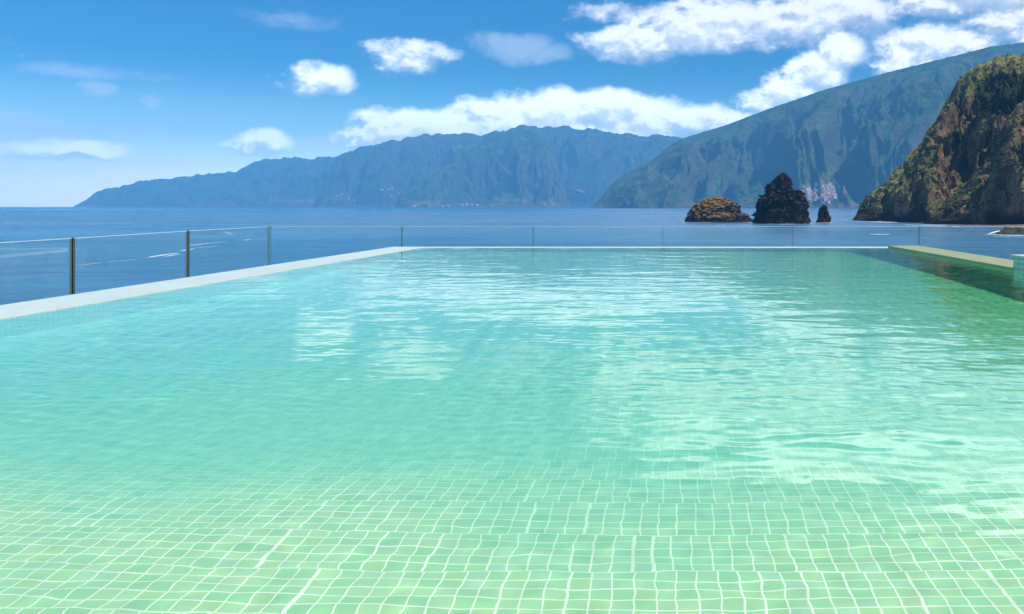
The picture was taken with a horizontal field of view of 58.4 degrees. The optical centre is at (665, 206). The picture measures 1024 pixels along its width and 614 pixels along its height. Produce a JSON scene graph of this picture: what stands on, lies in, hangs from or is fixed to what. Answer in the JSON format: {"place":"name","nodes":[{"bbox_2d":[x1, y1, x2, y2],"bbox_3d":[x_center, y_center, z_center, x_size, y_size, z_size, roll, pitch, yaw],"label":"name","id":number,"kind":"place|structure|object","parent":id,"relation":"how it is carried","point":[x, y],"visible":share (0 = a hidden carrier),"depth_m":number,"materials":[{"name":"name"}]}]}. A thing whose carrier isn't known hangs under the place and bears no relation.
{"place":"outdoors","nodes":[
{"label":"outdoors","id":0,"kind":"place"},
{"bbox_2d":[74,155,339,206],"bbox_3d":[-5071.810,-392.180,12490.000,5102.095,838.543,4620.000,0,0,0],"label":"ridge","id":1,"kind":"structure","parent":0,"point":[294,181],"depth_m":11738.67,"materials":[{"name":"blue stone"}]},
{"bbox_2d":[395,129,570,207],"bbox_3d":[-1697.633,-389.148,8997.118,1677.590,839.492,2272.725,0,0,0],"label":"coastal spur","id":2,"kind":"structure","parent":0,"point":[516,169],"depth_m":8527.16,"materials":[{"name":"blue stone"}]},
{"bbox_2d":[317,124,681,206],"bbox_3d":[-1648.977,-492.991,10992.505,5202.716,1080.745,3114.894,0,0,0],"label":"ridge","id":3,"kind":"structure","parent":0,"point":[595,164],"depth_m":10395.16,"materials":[{"name":"blue stone"}]},
{"bbox_2d":[0,207,1023,304],"bbox_3d":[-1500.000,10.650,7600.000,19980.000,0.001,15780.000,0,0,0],"label":"sea","id":4,"kind":"structure","parent":0,"point":[32,270],"depth_m":326.88,"materials":[{"name":"liquid"}]},
{"bbox_2d":[76,221,1022,265],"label":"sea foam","id":5,"kind":"object","parent":4,"relation":"on","point":[249,239],"visible":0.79,"depth_m":248.11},
{"bbox_2d":[684,196,751,222],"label":"sea rock","id":6,"kind":"object","parent":4,"relation":"in","point":[717,209],"visible":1,"depth_m":593.41,"materials":[{"name":"brown stone"}]},
{"bbox_2d":[751,172,810,223],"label":"sea rock","id":7,"kind":"object","parent":4,"relation":"in","point":[781,200],"visible":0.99,"depth_m":537.59,"materials":[{"name":"black stone"}]},
{"bbox_2d":[816,204,830,222],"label":"sea rock","id":8,"kind":"object","parent":4,"relation":"in","point":[823,215],"visible":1,"depth_m":571.49,"materials":[{"name":"black stone"}]},
{"bbox_2d":[1000,229,1010,233],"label":"shore boulder","id":9,"kind":"object","parent":4,"relation":"in","point":[1004,231],"visible":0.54,"depth_m":340.97,"materials":[{"name":"grey stone"}]},
{"bbox_2d":[0,0,1023,206],"label":"sky","id":10,"kind":"structure","parent":0,"point":[96,95],"materials":[{"name":"blue"}]},
{"bbox_2d":[591,42,1023,208],"bbox_3d":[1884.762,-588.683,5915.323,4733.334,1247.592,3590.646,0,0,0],"label":"mountain","id":11,"kind":"structure","parent":0,"point":[855,143],"depth_m":5265.69,"materials":[{"name":"blue stone"}]},
{"bbox_2d":[851,53,1023,222],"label":"headland cliff","id":12,"kind":"structure","parent":0,"point":[948,131],"depth_m":664.48,"materials":[{"name":"stone"}]},
{"bbox_2d":[858,53,1023,210],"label":"cliff scrub","id":13,"kind":"object","parent":12,"relation":"on","point":[956,195],"visible":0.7,"depth_m":580.39,"materials":[{"name":"green plant"}]},
{"bbox_2d":[879,220,1023,227],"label":"pebble beach","id":14,"kind":"structure","parent":0,"point":[975,224],"depth_m":487.02,"materials":[{"name":"grey gravel"}]},
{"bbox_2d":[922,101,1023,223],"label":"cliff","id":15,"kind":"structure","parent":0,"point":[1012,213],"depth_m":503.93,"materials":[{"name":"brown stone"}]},
{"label":"pool terrace","id":16,"kind":"structure","parent":0,"visible":0},
{"bbox_2d":[0,226,268,294],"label":"glass balustrade","id":17,"kind":"object","parent":16,"relation":"on","point":[72,265],"visible":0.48,"depth_m":9.29,"materials":[{"name":"grey metal"}]},
{"bbox_2d":[0,246,1023,319],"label":"swimming pool","id":18,"kind":"structure","parent":16,"relation":"on","point":[18,309],"depth_m":8.53,"materials":[{"name":"tile"}]},
{"bbox_2d":[0,248,1023,613],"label":"pool water","id":19,"kind":"structure","parent":18,"relation":"in","point":[628,430],"depth_m":2.50,"materials":[{"name":"teal liquid"}]},
{"bbox_2d":[270,226,1023,264],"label":"glass balustrade","id":20,"kind":"object","parent":16,"relation":"on","point":[632,226],"visible":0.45,"depth_m":14.74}
]}

